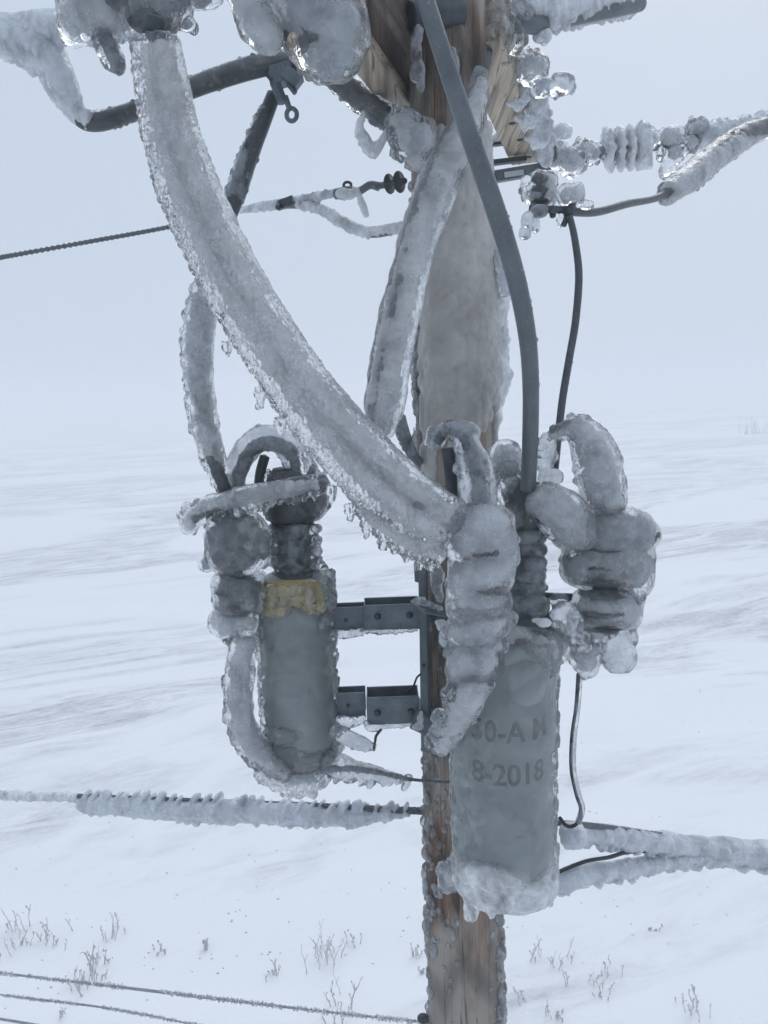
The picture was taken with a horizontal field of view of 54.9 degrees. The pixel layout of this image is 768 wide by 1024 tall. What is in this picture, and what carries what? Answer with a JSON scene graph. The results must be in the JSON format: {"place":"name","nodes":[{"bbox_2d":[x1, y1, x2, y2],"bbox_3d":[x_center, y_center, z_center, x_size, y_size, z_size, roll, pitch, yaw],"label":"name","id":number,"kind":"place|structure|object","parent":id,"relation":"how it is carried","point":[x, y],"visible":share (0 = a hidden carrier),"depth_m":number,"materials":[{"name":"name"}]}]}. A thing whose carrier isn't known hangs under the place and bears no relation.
{"place":"outdoors","nodes":[
{"label":"outdoors","id":0,"kind":"place"},
{"bbox_2d":[0,389,767,1023],"bbox_3d":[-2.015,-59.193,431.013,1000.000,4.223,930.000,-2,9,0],"label":"snow ground","id":1,"kind":"structure","parent":0,"point":[112,657],"depth_m":18.67,"materials":[{"name":"white snow"}]},
{"bbox_2d":[0,930,34,956],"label":"dead weed","id":2,"kind":"object","parent":1,"relation":"on","point":[21,942],"visible":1,"depth_m":12.76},
{"bbox_2d":[0,1018,36,1023],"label":"fence wire","id":3,"kind":"object","parent":1,"relation":"on","point":[12,1020],"visible":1,"depth_m":6.45,"materials":[{"name":"grey metal"}]},
{"bbox_2d":[1,904,47,956],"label":"dead weed","id":4,"kind":"object","parent":1,"relation":"on","point":[29,909],"visible":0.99,"depth_m":13.12,"materials":[{"name":"plant"}]},
{"bbox_2d":[36,917,72,950],"bbox_3d":[-5.665,7.261,12.752,0.576,0.487,0.537,-7,10,-31],"label":"dead weed","id":5,"kind":"object","parent":1,"relation":"on","point":[47,933],"visible":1,"depth_m":12.81,"materials":[{"name":"grey plant"}]},
{"bbox_2d":[59,1007,65,1019],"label":"dead weed","id":6,"kind":"object","parent":1,"relation":"on","point":[61,1014],"visible":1,"depth_m":11.15,"materials":[{"name":"plant"}]},
{"bbox_2d":[65,969,84,990],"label":"dead weed","id":7,"kind":"object","parent":1,"relation":"on","point":[77,979],"visible":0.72,"depth_m":11.79,"materials":[{"name":"grey plant"}]},
{"bbox_2d":[75,943,109,996],"bbox_3d":[-4.696,7.319,11.916,0.555,0.578,0.800,-6,10,-24],"label":"dead weed","id":8,"kind":"object","parent":1,"relation":"on","point":[92,958],"visible":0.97,"depth_m":11.96,"materials":[{"name":"plant"}]},
{"bbox_2d":[0,994,202,1023],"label":"fence wire","id":9,"kind":"object","parent":1,"relation":"on","point":[115,1009],"visible":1,"depth_m":6.30,"materials":[{"name":"white metal"}]},
{"bbox_2d":[100,912,125,941],"bbox_3d":[-4.726,7.210,12.878,0.302,0.481,0.411,3,10,27],"label":"dead weed","id":10,"kind":"object","parent":1,"relation":"on","point":[113,925],"visible":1,"depth_m":12.87,"materials":[{"name":"plant"}]},
{"bbox_2d":[152,940,165,955],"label":"dead weed","id":11,"kind":"object","parent":1,"relation":"on","point":[164,950],"visible":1,"depth_m":12.49,"materials":[{"name":"grey plant"}]},
{"bbox_2d":[202,937,208,949],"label":"dead stalk","id":12,"kind":"object","parent":1,"relation":"on","point":[205,942],"visible":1,"depth_m":12.49,"materials":[{"name":"grey plant"}]},
{"bbox_2d":[263,958,280,981],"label":"dead weed","id":13,"kind":"object","parent":1,"relation":"on","point":[274,970],"visible":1,"depth_m":11.92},
{"bbox_2d":[301,919,347,973],"bbox_3d":[-0.936,7.147,12.162,0.616,0.612,0.753,1,9,20],"label":"dead weed","id":14,"kind":"object","parent":1,"relation":"on","point":[329,945],"visible":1,"depth_m":12.17,"materials":[{"name":"plant"}]},
{"bbox_2d":[322,966,362,1023],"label":"dead weed","id":15,"kind":"object","parent":1,"relation":"on","point":[354,988],"visible":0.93,"depth_m":11.16,"materials":[{"name":"plant"}]},
{"bbox_2d":[346,932,361,948],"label":"dead weed","id":16,"kind":"object","parent":1,"relation":"on","point":[353,938],"visible":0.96,"depth_m":12.54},
{"bbox_2d":[0,482,751,1008],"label":"stubble","id":17,"kind":"object","parent":1,"relation":"on","point":[276,850],"visible":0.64,"depth_m":13.29,"materials":[{"name":"plant"}]},
{"bbox_2d":[410,943,424,958],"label":"dead weed","id":18,"kind":"object","parent":1,"relation":"on","point":[416,953],"visible":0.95,"depth_m":12.20,"materials":[{"name":"grey plant"}]},
{"bbox_2d":[418,966,426,973],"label":"dead weed","id":19,"kind":"object","parent":1,"relation":"on","point":[421,971],"visible":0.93,"depth_m":11.80,"materials":[{"name":"grey plant"}]},
{"bbox_2d":[408,0,513,1023],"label":"utility pole","id":20,"kind":"object","parent":1,"relation":"on","point":[460,369],"visible":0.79,"depth_m":2.45,"materials":[{"name":"brown wood"}]},
{"bbox_2d":[0,971,416,1023],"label":"fence wire","id":21,"kind":"object","parent":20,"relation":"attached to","point":[343,1013],"visible":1,"depth_m":4.79,"materials":[{"name":"white"}]},
{"bbox_2d":[0,789,422,829],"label":"neutral wire","id":22,"kind":"object","parent":20,"relation":"attached to","point":[196,810],"visible":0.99,"depth_m":3.03,"materials":[{"name":"white"}]},
{"bbox_2d":[0,8,436,172],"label":"bent conductor","id":23,"kind":"object","parent":20,"relation":"attached to","point":[32,45],"visible":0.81,"depth_m":2.22,"materials":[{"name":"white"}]},
{"bbox_2d":[266,59,309,123],"bbox_3d":[-0.276,-1.337,2.359,0.192,0.187,0.085,-2,9,0],"label":"eye bolt clamp","id":24,"kind":"object","parent":23,"relation":"attached to","point":[281,76],"visible":0.96,"depth_m":2.34,"materials":[{"name":"metal"}]},
{"bbox_2d":[179,90,277,492],"bbox_3d":[-0.501,-0.720,2.436,0.138,1.302,0.408,6,12,43],"label":"clamp lead","id":25,"kind":"object","parent":24,"relation":"hanging from","point":[197,330],"visible":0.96,"depth_m":2.35,"materials":[{"name":"white"}]},
{"bbox_2d":[354,110,386,159],"bbox_3d":[-0.035,-1.221,2.386,0.120,0.168,0.069,-2,9,0],"label":"hanging ice piece","id":26,"kind":"object","parent":23,"relation":"hanging from","point":[371,149],"visible":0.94,"depth_m":2.37,"materials":[{"name":"white ice"}]},
{"bbox_2d":[276,200,402,239],"bbox_3d":[-0.157,-1.056,2.641,0.581,0.194,0.049,4,10,32],"label":"strand tail","id":27,"kind":"object","parent":20,"relation":"attached to","point":[334,217],"visible":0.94,"depth_m":2.61},
{"bbox_2d":[0,189,333,259],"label":"strand wire","id":28,"kind":"object","parent":27,"relation":"attached to","point":[318,196],"visible":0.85,"depth_m":2.91,"materials":[{"name":"white"}]},
{"bbox_2d":[333,171,406,217],"bbox_3d":[-0.049,-1.091,2.553,0.286,0.129,0.077,2,10,25],"label":"dead end insulator","id":29,"kind":"object","parent":20,"relation":"attached to","point":[396,181],"visible":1,"depth_m":2.56,"materials":[{"name":"metal"}]},
{"bbox_2d":[357,0,412,106],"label":"crossarm","id":30,"kind":"object","parent":20,"relation":"attached to","point":[384,72],"visible":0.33,"depth_m":2.19,"materials":[{"name":"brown wood"}]},
{"bbox_2d":[227,0,370,85],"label":"fuse cutout","id":31,"kind":"object","parent":30,"relation":"attached to","point":[321,42],"visible":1,"depth_m":1.75,"materials":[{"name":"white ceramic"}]},
{"bbox_2d":[409,24,424,92],"bbox_3d":[0.098,-1.348,2.200,0.047,0.186,0.054,-2,9,0],"label":"hanging ice piece","id":32,"kind":"object","parent":30,"relation":"hanging from","point":[417,72],"visible":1,"depth_m":2.18,"materials":[{"name":"white ice"}]},
{"bbox_2d":[363,66,491,437],"bbox_3d":[0.124,-0.737,2.161,0.401,1.073,0.132,-3,9,-8],"label":"iced cable","id":33,"kind":"object","parent":30,"relation":"hanging from","point":[441,176],"visible":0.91,"depth_m":2.11,"materials":[{"name":"grey rubber"}]},
{"bbox_2d":[450,46,459,70],"bbox_3d":[0.206,-1.344,2.202,0.040,0.076,0.034,-2,9,0],"label":"hanging ice piece","id":34,"kind":"object","parent":30,"relation":"hanging from","point":[454,52],"visible":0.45,"depth_m":2.19,"materials":[{"name":"white ice"}]},
{"bbox_2d":[363,566,447,753],"bbox_3d":[0.156,0.494,2.561,0.472,0.707,0.296,0,9,12],"label":"mounting bracket","id":35,"kind":"object","parent":20,"relation":"attached to","point":[390,707],"visible":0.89,"depth_m":2.54,"materials":[{"name":"metal"}]},
{"bbox_2d":[227,424,376,800],"bbox_3d":[-0.275,0.368,2.608,0.479,1.362,0.312,1,9,20],"label":"pole mounted tank","id":36,"kind":"object","parent":35,"relation":"attached to","point":[311,711],"visible":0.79,"depth_m":2.55,"materials":[{"name":"grey metal"}]},
{"bbox_2d":[197,512,271,644],"bbox_3d":[-0.492,0.212,2.483,0.228,0.466,0.208,6,12,42],"label":"surge arrester","id":37,"kind":"object","parent":36,"relation":"attached to","point":[235,557],"visible":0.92,"depth_m":2.41,"materials":[{"name":"white ceramic"}]},
{"bbox_2d":[176,472,329,535],"bbox_3d":[-0.428,-0.023,2.395,0.511,0.197,0.100,-1,9,5],"label":"arrester bar","id":38,"kind":"object","parent":37,"relation":"attached to","point":[235,502],"visible":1,"depth_m":2.36,"materials":[{"name":"metal"}]},
{"bbox_2d":[221,634,449,790],"bbox_3d":[-0.163,0.697,2.557,0.780,0.611,0.187,-1,9,5],"label":"ground lead","id":39,"kind":"object","parent":37,"relation":"attached to","point":[251,743],"visible":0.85,"depth_m":2.54,"materials":[{"name":"grey rubber"}]},
{"bbox_2d":[373,728,381,749],"bbox_3d":[-0.028,0.794,2.582,0.023,0.090,0.050,-10,12,-44],"label":"thin black wire","id":40,"kind":"object","parent":35,"relation":"hanging from","point":[376,735],"visible":1,"depth_m":2.57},
{"bbox_2d":[404,673,420,693],"bbox_3d":[0.098,0.601,2.581,0.013,0.106,0.101,-8,10,-32],"label":"thin black wire","id":41,"kind":"object","parent":35,"relation":"attached to","point":[414,683],"visible":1,"depth_m":2.57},
{"bbox_2d":[436,461,574,921],"bbox_3d":[0.370,0.574,2.294,0.436,1.462,0.358,-2,9,0],"label":"pole mounted tank","id":42,"kind":"object","parent":35,"relation":"attached to","point":[503,857],"visible":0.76,"depth_m":2.21,"materials":[{"name":"grey metal"}]},
{"bbox_2d":[437,860,457,894],"bbox_3d":[0.226,1.243,2.522,0.092,0.112,0.094,-2,9,0],"label":"ice lump","id":43,"kind":"object","parent":42,"relation":"attached to","point":[440,891],"visible":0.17,"depth_m":2.50,"materials":[{"name":"white ice"}]},
{"bbox_2d":[423,501,520,756],"bbox_3d":[0.205,0.343,2.168,0.229,0.790,0.451,-8,10,-33],"label":"surge arrester","id":44,"kind":"object","parent":42,"relation":"attached to","point":[483,563],"visible":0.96,"depth_m":1.99,"materials":[{"name":"white ceramic"}]},
{"bbox_2d":[128,14,466,571],"bbox_3d":[-0.193,-0.545,1.918,0.867,1.443,0.170,-1,9,7],"label":"iced cable","id":45,"kind":"object","parent":44,"relation":"attached to","point":[403,507],"visible":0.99,"depth_m":1.89,"materials":[{"name":"grey rubber"}]},
{"bbox_2d":[55,0,223,75],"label":"fuse cutout","id":46,"kind":"object","parent":45,"relation":"attached to","point":[104,29],"visible":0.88,"depth_m":1.96,"materials":[{"name":"white ceramic"}]},
{"bbox_2d":[424,419,497,504],"bbox_3d":[0.213,-0.124,2.122,0.126,0.283,0.278,-8,11,-36],"label":"arrester jumper","id":47,"kind":"object","parent":44,"relation":"attached to","point":[468,463],"visible":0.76,"depth_m":2.06,"materials":[{"name":"white"}]},
{"bbox_2d":[416,0,539,492],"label":"smooth cable","id":48,"kind":"object","parent":42,"relation":"attached to","point":[498,216],"visible":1,"depth_m":1.89,"materials":[{"name":"grey plastic"}]},
{"bbox_2d":[489,439,521,479],"bbox_3d":[0.380,-0.156,2.286,0.130,0.139,0.096,-7,10,-31],"label":"ice lump","id":49,"kind":"object","parent":42,"relation":"attached to","point":[501,451],"visible":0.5,"depth_m":2.24,"materials":[{"name":"white ice"}]},
{"bbox_2d":[545,506,661,680],"bbox_3d":[0.664,0.246,2.269,0.356,0.554,0.232,-2,9,0],"label":"surge arrester","id":50,"kind":"object","parent":42,"relation":"attached to","point":[597,614],"visible":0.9,"depth_m":2.20,"materials":[{"name":"white ceramic"}]},
{"bbox_2d":[524,432,598,555],"bbox_3d":[0.538,-0.048,2.188,0.226,0.373,0.216,2,10,26],"label":"arrester jumper","id":51,"kind":"object","parent":50,"relation":"attached to","point":[564,519],"visible":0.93,"depth_m":2.14,"materials":[{"name":"grey rubber"}]},
{"bbox_2d":[558,673,584,828],"bbox_3d":[0.597,0.761,2.347,0.087,0.527,0.021,-2,9,0],"label":"ground wire","id":52,"kind":"object","parent":50,"relation":"attached to","point":[572,758],"visible":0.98,"depth_m":2.34,"materials":[{"name":"black"}]},
{"bbox_2d":[546,412,627,510],"bbox_3d":[0.613,-0.135,2.193,0.230,0.323,0.151,-6,10,-23],"label":"arrester jumper","id":53,"kind":"object","parent":50,"relation":"attached to","point":[599,480],"visible":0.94,"depth_m":2.16,"materials":[{"name":"grey"}]},
{"bbox_2d":[395,414,423,466],"bbox_3d":[0.079,-0.245,2.452,0.048,0.198,0.133,5,11,37],"label":"cable","id":54,"kind":"object","parent":20,"relation":"attached to","point":[404,438],"visible":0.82,"depth_m":2.42,"materials":[{"name":"grey plastic"}]},
{"bbox_2d":[417,1013,428,1023],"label":"wire knob","id":55,"kind":"object","parent":20,"relation":"attached to","point":[422,1018],"visible":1,"depth_m":2.82,"materials":[{"name":"grey ceramic"}]},
{"bbox_2d":[407,0,549,88],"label":"switch assembly","id":56,"kind":"object","parent":20,"relation":"attached to","point":[532,65],"visible":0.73,"depth_m":2.41,"materials":[{"name":"metal"}]},
{"bbox_2d":[517,0,646,45],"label":"outgoing conductor","id":57,"kind":"object","parent":56,"relation":"attached to","point":[555,17],"visible":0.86,"depth_m":2.61,"materials":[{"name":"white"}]},
{"bbox_2d":[493,250,509,296],"bbox_3d":[0.382,-0.778,2.412,0.065,0.150,0.041,-2,9,0],"label":"hanging ice piece","id":58,"kind":"object","parent":20,"relation":"attached to","point":[503,290],"visible":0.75,"depth_m":2.40,"materials":[{"name":"white ice"}]},
{"bbox_2d":[486,0,557,167],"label":"crossarm","id":59,"kind":"object","parent":20,"relation":"attached to","point":[522,121],"visible":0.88,"depth_m":3.01,"materials":[{"name":"brown wood"}]},
{"bbox_2d":[492,133,556,182],"bbox_3d":[0.643,-1.686,3.508,0.362,0.245,0.122,-2,9,0],"label":"steel frame","id":60,"kind":"object","parent":59,"relation":"attached to","point":[510,174],"visible":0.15,"depth_m":3.51,"materials":[{"name":"grey metal"}]},
{"bbox_2d":[518,169,576,239],"bbox_3d":[0.558,-1.059,2.551,0.204,0.244,0.135,-2,9,0],"label":"post insulator","id":61,"kind":"object","parent":60,"relation":"on","point":[537,189],"visible":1,"depth_m":2.52,"materials":[{"name":"white ceramic"}]},
{"bbox_2d":[550,117,767,216],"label":"line jumper","id":62,"kind":"object","parent":61,"relation":"attached to","point":[698,170],"visible":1,"depth_m":3.15,"materials":[{"name":"white"}]},
{"bbox_2d":[556,181,593,228],"bbox_3d":[0.648,-1.041,2.512,0.136,0.155,0.075,-2,9,0],"label":"hot line clamp","id":63,"kind":"object","parent":62,"relation":"attached to","point":[570,196],"visible":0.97,"depth_m":2.49,"materials":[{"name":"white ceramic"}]},
{"bbox_2d":[554,215,582,468],"bbox_3d":[0.593,-0.555,2.380,0.059,0.837,0.364,2,9,21],"label":"thin cable","id":64,"kind":"object","parent":63,"relation":"hanging from","point":[568,363],"visible":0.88,"depth_m":2.42,"materials":[{"name":"black plastic"}]},
{"bbox_2d":[550,115,709,179],"bbox_3d":[1.252,-1.840,3.724,1.042,0.378,0.229,-5,9,-18],"label":"string insulator","id":65,"kind":"object","parent":60,"relation":"attached to","point":[630,147],"visible":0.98,"depth_m":3.68,"materials":[{"name":"ceramic"}]},
{"bbox_2d":[698,109,767,149],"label":"outgoing conductor","id":66,"kind":"object","parent":65,"relation":"attached to","point":[719,126],"visible":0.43,"depth_m":3.90,"materials":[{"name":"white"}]},
{"bbox_2d":[530,71,576,100],"bbox_3d":[0.648,-1.635,2.837,0.179,0.101,0.080,-2,9,0],"label":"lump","id":67,"kind":"object","parent":59,"relation":"attached to","point":[555,86],"visible":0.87,"depth_m":2.81,"materials":[{"name":"white ice"}]},
{"bbox_2d":[552,122,572,139],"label":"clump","id":68,"kind":"object","parent":59,"relation":"attached to","point":[562,130],"visible":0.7,"depth_m":3.44,"materials":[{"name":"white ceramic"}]},
{"bbox_2d":[558,820,767,875],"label":"neutral wire","id":69,"kind":"object","parent":20,"relation":"attached to","point":[744,856],"visible":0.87,"depth_m":2.85,"materials":[{"name":"white"}]},
{"bbox_2d":[557,851,728,896],"bbox_3d":[1.033,1.360,2.850,1.122,0.338,0.098,-7,10,-30],"label":"neutral wire","id":70,"kind":"object","parent":69,"relation":"attached to","point":[584,873],"visible":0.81,"depth_m":2.74,"materials":[{"name":"white"}]},
{"bbox_2d":[513,986,525,1005],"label":"dead weed","id":71,"kind":"object","parent":1,"relation":"on","point":[521,991],"visible":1,"depth_m":11.11,"materials":[{"name":"grey plant"}]},
{"bbox_2d":[529,934,573,985],"bbox_3d":[2.732,7.133,11.710,0.760,0.408,0.793,-2,9,0],"label":"dead weed","id":72,"kind":"object","parent":1,"relation":"on","point":[552,961],"visible":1,"depth_m":11.85,"materials":[{"name":"plant"}]},
{"bbox_2d":[545,1002,563,1021],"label":"dead weed","id":73,"kind":"object","parent":1,"relation":"on","point":[557,1015],"visible":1,"depth_m":10.71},
{"bbox_2d":[589,972,614,1000],"bbox_3d":[3.259,7.179,11.220,0.414,0.274,0.326,4,10,32],"label":"dead weed","id":74,"kind":"object","parent":1,"relation":"on","point":[590,975],"visible":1,"depth_m":11.25,"materials":[{"name":"plant"}]},
{"bbox_2d":[601,955,623,976],"bbox_3d":[3.557,7.133,11.639,0.360,0.263,0.326,-2,9,0],"label":"dead weed","id":75,"kind":"object","parent":1,"relation":"on","point":[604,963],"visible":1,"depth_m":11.53,"materials":[{"name":"plant"}]},
{"bbox_2d":[674,984,711,1021],"bbox_3d":[4.503,7.126,10.767,0.419,0.395,0.418,-2,9,0],"label":"dead weed","id":76,"kind":"object","parent":1,"relation":"on","point":[696,1001],"visible":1,"depth_m":10.77,"materials":[{"name":"grey plant"}]},
{"bbox_2d":[739,416,767,434],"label":"bare bush","id":77,"kind":"object","parent":1,"relation":"on","point":[752,429],"visible":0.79,"depth_m":117.55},
{"bbox_2d":[0,0,767,417],"label":"sky","id":78,"kind":"structure","parent":0,"point":[675,296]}
]}

